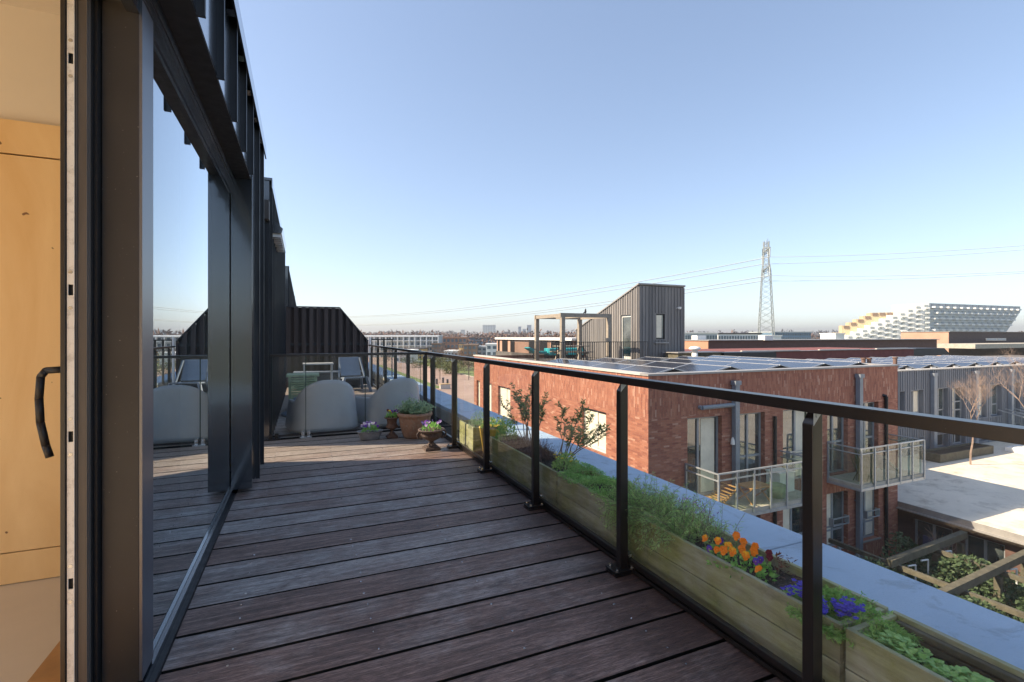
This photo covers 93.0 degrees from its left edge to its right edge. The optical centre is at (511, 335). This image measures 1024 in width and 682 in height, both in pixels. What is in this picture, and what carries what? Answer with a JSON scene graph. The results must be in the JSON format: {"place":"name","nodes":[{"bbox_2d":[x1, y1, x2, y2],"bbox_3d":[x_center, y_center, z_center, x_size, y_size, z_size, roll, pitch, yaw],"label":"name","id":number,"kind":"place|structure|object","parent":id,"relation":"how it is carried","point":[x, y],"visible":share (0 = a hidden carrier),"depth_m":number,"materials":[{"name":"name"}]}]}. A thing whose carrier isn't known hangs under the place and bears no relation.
{"place":"outdoors","nodes":[
{"label":"outdoors","id":0,"kind":"place"},
{"bbox_2d":[368,357,473,403],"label":"square","id":1,"kind":"structure","parent":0,"point":[465,388],"depth_m":119.14,"materials":[{"name":"brick"}]},
{"bbox_2d":[463,344,479,356],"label":"town house","id":2,"kind":"structure","parent":0,"point":[472,349],"depth_m":201.60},
{"bbox_2d":[479,417,506,448],"bbox_3d":[-0.225,1.203,5.827,0.344,0.493,0.344,0,0,-23],"label":"yellow pot","id":3,"kind":"object","parent":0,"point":[493,427],"visible":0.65,"depth_m":5.77,"materials":[{"name":"ceramic"}]},
{"bbox_2d":[575,283,685,358],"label":"roof tower","id":4,"kind":"structure","parent":0,"point":[653,315],"depth_m":24.69,"materials":[{"name":"grey metal"}]},
{"bbox_2d":[622,315,630,358],"bbox_3d":[5.916,0.070,24.939,0.050,2.240,0.880,0,0,-23],"label":"door","id":5,"kind":"structure","parent":4,"relation":"in","point":[626,320],"depth_m":24.98,"materials":[{"name":"white glass"}]},
{"bbox_2d":[656,314,663,338],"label":"window","id":6,"kind":"structure","parent":4,"relation":"in","point":[659,317],"depth_m":24.52,"materials":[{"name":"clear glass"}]},
{"bbox_2d":[238,0,1023,334],"label":"sky","id":7,"kind":"structure","parent":0,"point":[423,156],"materials":[{"name":"blue"}]},
{"bbox_2d":[473,355,924,568],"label":"brick building","id":8,"kind":"structure","parent":0,"point":[703,446],"depth_m":14.95,"materials":[{"name":"red brick"}]},
{"bbox_2d":[500,386,509,417],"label":"window","id":9,"kind":"structure","parent":8,"relation":"in","point":[504,392],"depth_m":22.06,"materials":[{"name":"white glass"}]},
{"bbox_2d":[525,347,582,358],"bbox_3d":[2.340,0.905,26.654,3.400,0.610,0.700,0,0,-23],"label":"turquoise lounger","id":10,"kind":"object","parent":8,"relation":"on","point":[567,349],"visible":0.22,"depth_m":26.39,"materials":[{"name":"teal plastic"}]},
{"bbox_2d":[534,313,611,359],"bbox_3d":[2.889,0.090,23.460,2.720,2.240,2.780,0,0,-23],"label":"roof pergola","id":11,"kind":"object","parent":8,"relation":"on","point":[578,317],"visible":0.88,"depth_m":22.69,"materials":[{"name":"brown wood"}]},
{"bbox_2d":[512,341,647,360],"bbox_3d":[3.235,0.735,24.437,5.028,0.950,4.880,0,0,-23],"label":"roof balustrade","id":12,"kind":"object","parent":8,"relation":"on","point":[514,348],"visible":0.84,"depth_m":22.33,"materials":[{"name":"metal"}]},
{"bbox_2d":[584,407,605,452],"bbox_3d":[2.646,2.920,15.150,0.066,1.260,1.370,0,0,-23],"label":"window","id":13,"kind":"structure","parent":8,"relation":"in","point":[600,416],"depth_m":15.05,"materials":[{"name":"white glass"}]},
{"bbox_2d":[590,362,634,369],"bbox_3d":[3.196,1.038,16.019,0.950,0.044,1.650,-12,5,-23],"label":"solar panel","id":14,"kind":"object","parent":8,"relation":"on","point":[617,366],"visible":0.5,"depth_m":16.05,"materials":[{"name":"glass"}]},
{"bbox_2d":[620,365,672,372],"bbox_3d":[3.857,1.038,14.485,0.950,0.044,1.650,-12,5,-23],"label":"solar panel","id":15,"kind":"object","parent":8,"relation":"on","point":[645,369],"visible":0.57,"depth_m":14.44,"materials":[{"name":"glass"}]},
{"bbox_2d":[643,361,689,367],"bbox_3d":[5.217,1.038,16.890,0.950,0.044,1.650,-12,5,-23],"label":"solar panel","id":16,"kind":"object","parent":8,"relation":"on","point":[665,364],"visible":0.59,"depth_m":16.89,"materials":[{"name":"glass"}]},
{"bbox_2d":[675,364,729,371],"bbox_3d":[5.878,1.038,15.356,0.950,0.044,1.650,-12,5,-23],"label":"solar panel","id":17,"kind":"object","parent":8,"relation":"on","point":[694,367],"visible":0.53,"depth_m":15.31,"materials":[{"name":"glass"}]},
{"bbox_2d":[687,416,717,494],"bbox_3d":[5.289,3.360,13.624,1.260,2.220,0.066,0,0,-23],"label":"window","id":18,"kind":"structure","parent":8,"relation":"in","point":[702,432],"depth_m":13.65,"materials":[{"name":"clear glass"}]},
{"bbox_2d":[691,360,735,365],"bbox_3d":[7.191,1.038,17.741,0.950,0.044,1.650,-12,5,-23],"label":"solar panel","id":19,"kind":"object","parent":8,"relation":"on","point":[720,363],"visible":0.5,"depth_m":17.78,"materials":[{"name":"glass"}]},
{"bbox_2d":[662,351,775,357],"bbox_3d":[10.806,1.000,25.076,6.700,0.420,1.100,0,0,-23],"label":"roof box","id":20,"kind":"object","parent":8,"relation":"on","point":[763,354],"visible":0.64,"depth_m":24.66,"materials":[{"name":"brown"}]},
{"bbox_2d":[706,482,735,507],"bbox_3d":[5.467,4.212,12.756,0.716,0.542,0.500,0,0,-23],"label":"deck chair","id":21,"kind":"object","parent":8,"relation":"on","point":[728,496],"visible":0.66,"depth_m":12.71,"materials":[{"name":"brown wood"}]},
{"bbox_2d":[740,412,760,488],"bbox_3d":[6.896,3.360,14.316,1.160,2.220,0.066,0,0,-23],"label":"window","id":22,"kind":"structure","parent":8,"relation":"in","point":[750,423],"depth_m":14.40,"materials":[{"name":"clear glass"}]},
{"bbox_2d":[726,362,778,368],"bbox_3d":[7.852,1.038,16.207,0.950,0.044,1.650,-12,5,-23],"label":"solar panel","id":23,"kind":"object","parent":8,"relation":"on","point":[741,365],"visible":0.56,"depth_m":16.13,"materials":[{"name":"glass"}]},
{"bbox_2d":[738,480,772,504],"bbox_3d":[6.599,4.271,13.236,0.800,0.441,0.525,0,0,-23],"label":"folding table","id":24,"kind":"object","parent":8,"relation":"on","point":[758,484],"visible":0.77,"depth_m":13.20,"materials":[{"name":"brown wood"}]},
{"bbox_2d":[766,482,785,498],"bbox_3d":[7.377,4.320,13.580,0.520,0.340,0.512,0,0,-23],"label":"green tub","id":25,"kind":"object","parent":8,"relation":"on","point":[778,490],"visible":0.85,"depth_m":13.39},
{"bbox_2d":[765,467,795,492],"bbox_3d":[7.799,4.190,14.116,0.640,0.580,0.490,0,0,-23],"label":"white chest","id":26,"kind":"object","parent":8,"relation":"on","point":[779,477],"visible":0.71,"depth_m":13.96,"materials":[{"name":"paint"}]},
{"bbox_2d":[783,506,801,534],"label":"window","id":27,"kind":"structure","parent":8,"relation":"in","point":[792,517],"depth_m":15.13,"materials":[{"name":"grey glass"}]},
{"bbox_2d":[783,410,806,478],"bbox_3d":[8.778,3.350,15.128,1.400,2.200,0.066,0,0,-23],"label":"window","id":28,"kind":"structure","parent":8,"relation":"in","point":[793,420],"depth_m":15.10,"materials":[{"name":"clear glass"}]},
{"bbox_2d":[771,361,823,367],"bbox_3d":[9.826,1.038,17.058,0.950,0.044,1.650,-12,5,-23],"label":"solar panel","id":29,"kind":"object","parent":8,"relation":"on","point":[795,364],"visible":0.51,"depth_m":16.96,"materials":[{"name":"glass"}]},
{"bbox_2d":[827,415,843,472],"bbox_3d":[10.468,3.340,15.856,1.020,2.220,0.066,0,0,-23],"label":"window","id":30,"kind":"structure","parent":8,"relation":"in","point":[835,425],"depth_m":15.92,"materials":[{"name":"clear glass"}]},
{"bbox_2d":[827,491,843,546],"bbox_3d":[10.454,5.950,15.850,1.050,1.800,0.066,0,0,-23],"label":"window","id":31,"kind":"structure","parent":8,"relation":"in","point":[835,501],"depth_m":15.92,"materials":[{"name":"clear glass"}]},
{"bbox_2d":[850,449,877,482],"bbox_3d":[11.038,3.993,15.052,0.817,0.984,0.586,0,0,-23],"label":"reed screen","id":32,"kind":"object","parent":8,"relation":"on","point":[868,464],"visible":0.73,"depth_m":15.01,"materials":[{"name":"beige plant"}]},
{"bbox_2d":[863,402,873,463],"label":"window","id":33,"kind":"structure","parent":8,"relation":"in","point":[868,427],"depth_m":16.60,"materials":[{"name":"clear glass"}]},
{"bbox_2d":[863,490,873,537],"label":"window","id":34,"kind":"structure","parent":8,"relation":"in","point":[868,496],"depth_m":16.59,"materials":[{"name":"clear glass"}]},
{"bbox_2d":[869,454,901,477],"bbox_3d":[11.975,4.125,15.671,0.923,0.690,0.600,0,0,-23],"label":"lounger","id":35,"kind":"object","parent":8,"relation":"on","point":[885,465],"visible":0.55,"depth_m":15.55,"materials":[{"name":"grey wood"}]},
{"bbox_2d":[685,332,718,339],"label":"white hall","id":36,"kind":"structure","parent":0,"point":[709,335],"depth_m":180.00,"materials":[{"name":"white"}]},
{"bbox_2d":[717,333,761,338],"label":"pale row houses","id":37,"kind":"structure","parent":0,"point":[737,335],"depth_m":190.00,"materials":[{"name":"white"}]},
{"bbox_2d":[749,332,810,338],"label":"blue office building","id":38,"kind":"structure","parent":0,"point":[796,335],"depth_m":300.00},
{"bbox_2d":[685,347,913,359],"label":"red brick wing","id":39,"kind":"structure","parent":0,"point":[823,353],"depth_m":35.90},
{"bbox_2d":[890,347,950,355],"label":"dark roof wedge","id":40,"kind":"object","parent":39,"relation":"attached to","point":[928,351],"visible":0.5,"depth_m":40.60,"materials":[{"name":"black rubber"}]},
{"bbox_2d":[896,441,1023,591],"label":"gravel roof building","id":41,"kind":"structure","parent":0,"point":[980,500],"depth_m":17.08,"materials":[{"name":"grey concrete"}]},
{"bbox_2d":[915,519,951,570],"bbox_3d":[14.329,7.600,16.467,0.066,2.500,1.100,0,0,-23],"label":"window","id":42,"kind":"structure","parent":41,"relation":"in","point":[921,527],"depth_m":16.65,"materials":[{"name":"clear glass"}]},
{"bbox_2d":[919,442,993,462],"bbox_3d":[21.405,5.590,23.351,4.600,0.380,0.840,0,0,-23],"label":"roof planter","id":43,"kind":"object","parent":41,"relation":"on","point":[949,453],"visible":0.99,"depth_m":22.98,"materials":[{"name":"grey wood"}]},
{"bbox_2d":[947,371,997,464],"bbox_3d":[20.279,3.506,21.194,1.756,4.572,2.708,0,0,25],"label":"bare tree","id":44,"kind":"object","parent":41,"relation":"on","point":[974,404],"visible":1,"depth_m":21.27,"materials":[{"name":"brown plant"}]},
{"bbox_2d":[965,535,1004,590],"bbox_3d":[14.863,7.600,15.228,0.066,2.500,1.000,0,0,-23],"label":"window","id":45,"kind":"structure","parent":41,"relation":"in","point":[993,552],"depth_m":15.23,"materials":[{"name":"clear glass"}]},
{"bbox_2d":[984,349,1023,406],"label":"bare tree","id":46,"kind":"object","parent":41,"relation":"on","point":[1022,382],"visible":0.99,"depth_m":23.52,"materials":[{"name":"brown plant"}]},
{"bbox_2d":[898,355,1023,456],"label":"grey timber building","id":47,"kind":"structure","parent":0,"point":[926,390],"depth_m":25.13,"materials":[{"name":"wood"}]},
{"bbox_2d":[912,390,918,412],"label":"window","id":48,"kind":"structure","parent":47,"relation":"in","point":[915,394],"depth_m":24.13,"materials":[{"name":"white glass"}]},
{"bbox_2d":[937,388,943,415],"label":"window","id":49,"kind":"structure","parent":47,"relation":"in","point":[940,392],"depth_m":25.01,"materials":[{"name":"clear glass"}]},
{"bbox_2d":[953,387,960,417],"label":"window","id":50,"kind":"structure","parent":47,"relation":"in","point":[956,398],"depth_m":25.59,"materials":[{"name":"clear glass"}]},
{"bbox_2d":[991,384,996,414],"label":"window","id":51,"kind":"structure","parent":47,"relation":"in","point":[994,397],"depth_m":27.08,"materials":[{"name":"clear glass"}]},
{"bbox_2d":[901,331,1023,355],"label":"dark brick building","id":52,"kind":"structure","parent":0,"point":[974,337],"depth_m":74.58,"materials":[{"name":"brown brick"}]},
{"bbox_2d":[937,343,1023,348],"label":"pale roof building","id":53,"kind":"structure","parent":0,"point":[981,345],"depth_m":65.40,"materials":[{"name":"concrete"}]},
{"label":"ground","id":54,"kind":"structure","parent":0,"visible":0},
{"bbox_2d":[0,0,296,681],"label":"apartment building","id":55,"kind":"structure","parent":54,"relation":"on","point":[177,296],"depth_m":2.20,"materials":[{"name":"metal"}]},
{"bbox_2d":[0,576,59,681],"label":"room floor","id":56,"kind":"structure","parent":55,"relation":"on","point":[29,625],"depth_m":2.43,"materials":[{"name":"beige wood"}]},
{"bbox_2d":[0,118,59,584],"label":"plywood wall","id":57,"kind":"structure","parent":56,"relation":"on","point":[29,325],"depth_m":2.86,"materials":[{"name":"beige wood"}]},
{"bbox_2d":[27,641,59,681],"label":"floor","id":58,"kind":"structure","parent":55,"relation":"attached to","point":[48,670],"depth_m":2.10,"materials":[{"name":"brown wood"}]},
{"bbox_2d":[34,0,101,681],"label":"sliding door","id":59,"kind":"structure","parent":55,"relation":"in","point":[74,369],"depth_m":1.80,"materials":[{"name":"metal"}]},
{"bbox_2d":[102,0,232,681],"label":"fixed window","id":60,"kind":"structure","parent":55,"relation":"in","point":[167,491],"depth_m":2.15,"materials":[{"name":"glass"}]},
{"bbox_2d":[273,221,285,251],"bbox_3d":[-3.679,-1.555,7.670,0.165,0.250,1.500,0,0,-23],"label":"awning cassette","id":61,"kind":"object","parent":55,"relation":"attached to","point":[279,238],"visible":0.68,"depth_m":7.20,"materials":[{"name":"metal"}]},
{"bbox_2d":[273,384,400,439],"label":"neighbour deck","id":62,"kind":"structure","parent":55,"relation":"on","point":[281,428],"depth_m":7.86,"materials":[{"name":"brown wood"}]},
{"bbox_2d":[286,372,318,399],"bbox_3d":[-4.142,1.100,9.621,0.590,0.700,0.550,0,0,-23],"label":"louvered box","id":63,"kind":"object","parent":62,"relation":"on","point":[301,387],"visible":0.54,"depth_m":9.37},
{"bbox_2d":[285,380,357,432],"bbox_3d":[-2.936,1.038,7.584,1.001,0.762,0.889,0,0,-32],"label":"shell armchair","id":64,"kind":"object","parent":62,"relation":"on","point":[330,405],"visible":0.98,"depth_m":7.21,"materials":[{"name":"plastic"}]},
{"bbox_2d":[286,306,367,387],"bbox_3d":[-5.269,0.297,13.954,2.212,2.265,0.140,0,0,-23],"label":"privacy screen","id":65,"kind":"object","parent":62,"relation":"on","point":[314,330],"visible":0.67,"depth_m":13.84,"materials":[{"name":"metal"}]},
{"bbox_2d":[293,370,361,385],"bbox_3d":[-5.153,1.200,13.596,1.760,0.440,0.510,0,0,-23],"label":"table","id":66,"kind":"object","parent":62,"relation":"on","point":[324,374],"visible":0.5,"depth_m":13.41,"materials":[{"name":"black plastic"}]},
{"bbox_2d":[337,357,372,391],"bbox_3d":[-4.215,1.022,12.828,0.843,0.897,0.894,0,0,-31],"label":"easy chair","id":67,"kind":"object","parent":62,"relation":"on","point":[348,366],"visible":0.92,"depth_m":13.03,"materials":[{"name":"grey plastic"}]},
{"bbox_2d":[355,378,419,426],"bbox_3d":[-2.023,1.050,8.106,0.972,0.740,0.863,0,0,-43],"label":"shell armchair","id":68,"kind":"object","parent":62,"relation":"on","point":[382,399],"visible":0.61,"depth_m":7.72,"materials":[{"name":"plastic"}]},
{"bbox_2d":[369,345,426,405],"bbox_3d":[-2.757,0.852,11.008,0.100,1.197,7.200,0,0,-23],"label":"neighbour railing","id":69,"kind":"object","parent":62,"relation":"on","point":[407,370],"visible":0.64,"depth_m":10.27,"materials":[{"name":"metal"}]},
{"bbox_2d":[368,376,482,456],"bbox_3d":[-9.568,1.544,27.564,0.350,0.068,61.800,0,0,-23],"label":"gutter","id":70,"kind":"object","parent":55,"relation":"on","point":[446,426],"depth_m":8.10,"materials":[{"name":"grey metal"}]},
{"bbox_2d":[368,362,1023,669],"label":"parapet coping","id":71,"kind":"object","parent":55,"relation":"on","point":[995,634],"visible":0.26,"depth_m":2.50,"materials":[{"name":"metal"}]},
{"bbox_2d":[459,419,482,450],"bbox_3d":[-0.457,1.290,6.375,0.317,0.300,0.586,0,0,-23],"label":"planter box","id":72,"kind":"object","parent":71,"relation":"attached to","point":[470,438],"visible":0.55,"depth_m":6.17,"materials":[{"name":"brown wood"}]},
{"bbox_2d":[490,436,585,506],"bbox_3d":[0.201,1.290,4.848,0.316,0.300,1.571,0,0,-23],"label":"planter box","id":73,"kind":"object","parent":71,"relation":"attached to","point":[514,463],"visible":0.38,"depth_m":4.68,"materials":[{"name":"brown wood"}]},
{"bbox_2d":[495,414,517,440],"bbox_3d":[-0.056,1.039,5.442,0.275,0.293,0.322,0,0,-23],"label":"yellow flower clump","id":74,"kind":"object","parent":73,"relation":"on","point":[502,431],"visible":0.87,"depth_m":5.41,"materials":[{"name":"green plant"}]},
{"bbox_2d":[497,382,551,451],"bbox_3d":[0.148,0.820,5.005,0.378,0.749,0.809,0,0,-23],"label":"leafy shrub","id":75,"kind":"object","parent":73,"relation":"in","point":[523,407],"visible":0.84,"depth_m":5.00,"materials":[{"name":"green plant"}]},
{"bbox_2d":[497,431,564,461],"bbox_3d":[0.186,1.096,4.915,0.464,0.169,0.962,0,0,-23],"label":"dry heather","id":76,"kind":"object","parent":73,"relation":"in","point":[518,441],"visible":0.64,"depth_m":4.83,"materials":[{"name":"brown plant"}]},
{"bbox_2d":[551,451,579,471],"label":"plant","id":77,"kind":"object","parent":73,"relation":"on","point":[570,462],"visible":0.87,"depth_m":4.19,"materials":[{"name":"green plant"}]},
{"bbox_2d":[554,398,610,468],"bbox_3d":[0.595,0.873,4.304,0.575,0.642,0.446,0,0,26],"label":"leafy shrub","id":78,"kind":"object","parent":73,"relation":"in","point":[571,428],"visible":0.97,"depth_m":4.29,"materials":[{"name":"green plant"}]},
{"bbox_2d":[557,469,887,681],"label":"planter box","id":79,"kind":"object","parent":71,"relation":"attached to","point":[749,604],"visible":0.48,"depth_m":2.45,"materials":[{"name":"brown wood"}]},
{"bbox_2d":[555,461,640,503],"bbox_3d":[0.652,1.102,3.767,0.348,0.150,0.746,0,0,-23],"label":"creeping herb","id":80,"kind":"object","parent":79,"relation":"in","point":[584,479],"visible":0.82,"depth_m":3.76,"materials":[{"name":"green plant"}]},
{"bbox_2d":[590,471,743,554],"bbox_3d":[0.953,1.118,3.089,0.708,0.394,1.068,0,0,-23],"label":"rosemary bush","id":81,"kind":"object","parent":79,"relation":"in","point":[664,511],"visible":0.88,"depth_m":2.98,"materials":[{"name":"green plant"}]},
{"bbox_2d":[702,531,779,582],"bbox_3d":[1.157,1.116,2.498,0.285,0.146,0.424,0,0,-23],"label":"pansy clump","id":82,"kind":"object","parent":79,"relation":"in","point":[759,563],"visible":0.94,"depth_m":2.48,"materials":[{"name":"orange plant"}]},
{"bbox_2d":[780,578,924,654],"bbox_3d":[1.397,1.146,2.060,0.458,0.134,0.530,0,0,-23],"label":"blue flower clump","id":83,"kind":"object","parent":79,"relation":"in","point":[841,604],"visible":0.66,"depth_m":1.98,"materials":[{"name":"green plant"}]},
{"bbox_2d":[845,610,1023,681],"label":"planter box","id":84,"kind":"object","parent":71,"relation":"attached to","point":[872,660],"visible":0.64,"depth_m":1.80,"materials":[{"name":"brown wood"}]},
{"bbox_2d":[862,629,994,681],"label":"seedling row","id":85,"kind":"object","parent":84,"relation":"in","point":[957,673],"visible":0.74,"depth_m":1.75,"materials":[{"name":"green plant"}]},
{"bbox_2d":[364,335,442,356],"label":"white gallery block","id":86,"kind":"structure","parent":54,"relation":"on","point":[399,341],"depth_m":239.85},
{"bbox_2d":[443,337,468,349],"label":"town house","id":87,"kind":"structure","parent":54,"relation":"on","point":[451,342],"depth_m":260.00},
{"bbox_2d":[367,333,574,345],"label":"distant woodland","id":88,"kind":"object","parent":54,"relation":"on","point":[484,343],"visible":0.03,"depth_m":290.85,"materials":[{"name":"brown plant"}]},
{"bbox_2d":[495,337,575,354],"bbox_3d":[3.694,5.290,35.574,5.250,10.320,13.790,0,0,-23],"label":"white edged penthouse","id":89,"kind":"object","parent":54,"relation":"on","point":[504,345],"visible":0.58,"depth_m":36.41,"materials":[{"name":"pink brick"}]},
{"bbox_2d":[361,329,837,337],"bbox_3d":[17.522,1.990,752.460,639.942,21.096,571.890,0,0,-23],"label":"distant woodland","id":90,"kind":"object","parent":54,"relation":"on","point":[497,334],"visible":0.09,"depth_m":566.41,"materials":[{"name":"plant"}]},
{"bbox_2d":[758,240,774,334],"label":"lattice pylon","id":91,"kind":"object","parent":54,"relation":"on","point":[767,248],"visible":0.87,"depth_m":254.50,"materials":[{"name":"metal"}]},
{"bbox_2d":[349,264,761,317],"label":"power cable","id":92,"kind":"object","parent":91,"relation":"attached to","point":[575,295],"visible":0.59,"depth_m":343.75,"materials":[{"name":"grey metal"}]},
{"bbox_2d":[348,257,768,316],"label":"power cable","id":93,"kind":"object","parent":91,"relation":"attached to","point":[581,291],"visible":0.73,"depth_m":310.11,"materials":[{"name":"grey metal"}]},
{"bbox_2d":[355,275,769,324],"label":"power cable","id":94,"kind":"object","parent":91,"relation":"attached to","point":[563,307],"visible":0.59,"depth_m":331.84,"materials":[{"name":"grey metal"}]},
{"bbox_2d":[387,281,760,324],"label":"power cable","id":95,"kind":"object","parent":91,"relation":"attached to","point":[568,309],"visible":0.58,"depth_m":356.80,"materials":[{"name":"grey metal"}]},
{"bbox_2d":[685,335,939,355],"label":"brown brick building","id":96,"kind":"structure","parent":54,"relation":"on","point":[761,341],"depth_m":53.25,"materials":[{"name":"grey brick"}]},
{"bbox_2d":[819,333,845,338],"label":"white site cabin","id":97,"kind":"object","parent":54,"relation":"on","point":[832,335],"visible":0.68,"depth_m":242.39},
{"bbox_2d":[839,303,1021,338],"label":"stepped white building","id":98,"kind":"structure","parent":54,"relation":"on","point":[896,321],"depth_m":342.45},
{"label":"courtyard","id":99,"kind":"structure","parent":0,"visible":0},
{"bbox_2d":[828,530,1023,618],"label":"courtyard pergola","id":100,"kind":"object","parent":99,"relation":"on","point":[965,584],"visible":0.56,"depth_m":13.10,"materials":[{"name":"brown wood"}]},
{"bbox_2d":[859,531,1023,622],"bbox_3d":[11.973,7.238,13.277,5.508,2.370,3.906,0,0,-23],"label":"ivy cover","id":101,"kind":"object","parent":99,"relation":"on","point":[1015,590],"visible":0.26,"depth_m":13.45,"materials":[{"name":"green plant"}]},
{"bbox_3d":[11.005,1.060,20.218,1.460,0.240,6.840,0,0,-23],"label":"panel ballast","id":102,"kind":"object","parent":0,"visible":0},
{"bbox_2d":[808,360,857,365],"bbox_3d":[11.525,1.038,17.791,0.950,0.044,1.650,-12,5,-23],"label":"solar panel","id":103,"kind":"object","parent":102,"relation":"on","point":[839,363],"visible":0.49,"depth_m":17.64,"materials":[{"name":"glass"}]},
{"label":"deck base","id":104,"kind":"structure","parent":0,"visible":0},
{"bbox_2d":[158,431,782,681],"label":"terrace deck","id":105,"kind":"structure","parent":104,"relation":"on","point":[354,558],"depth_m":2.75,"materials":[{"name":"brown wood"}]},
{"bbox_2d":[267,352,425,440],"bbox_3d":[-2.379,0.853,7.191,2.224,1.195,0.150,0,0,-23],"label":"glass divider","id":106,"kind":"object","parent":105,"relation":"on","point":[302,434],"visible":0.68,"depth_m":7.05,"materials":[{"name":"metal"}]},
{"bbox_2d":[357,421,382,439],"bbox_3d":[-1.996,1.326,6.828,0.365,0.249,0.261,0,0,-23],"label":"zinc bowl","id":107,"kind":"object","parent":105,"relation":"on","point":[367,433],"visible":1,"depth_m":6.78,"materials":[{"name":"metal"}]},
{"bbox_2d":[384,409,398,438],"bbox_3d":[-1.712,1.246,6.928,0.220,0.408,0.218,0,0,-23],"label":"rusty urn","id":108,"kind":"object","parent":105,"relation":"on","point":[392,425],"visible":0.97,"depth_m":6.88,"materials":[{"name":"metal"}]},
{"bbox_2d":[394,392,435,438],"bbox_3d":[-1.392,1.127,6.987,0.574,0.645,0.549,0,0,44],"label":"terracotta pot","id":109,"kind":"object","parent":105,"relation":"on","point":[411,416],"visible":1,"depth_m":6.82,"materials":[{"name":"ceramic"}]},
{"bbox_2d":[416,420,446,451],"bbox_3d":[-1.028,1.257,6.199,0.345,0.387,0.345,0,0,16],"label":"cast iron urn","id":110,"kind":"object","parent":105,"relation":"on","point":[431,434],"visible":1,"depth_m":6.14,"materials":[{"name":"brown metal"}]},
{"bbox_2d":[425,352,1023,681],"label":"glass railing","id":111,"kind":"object","parent":105,"relation":"on","point":[625,564],"visible":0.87,"depth_m":2.21,"materials":[{"name":"glass"}]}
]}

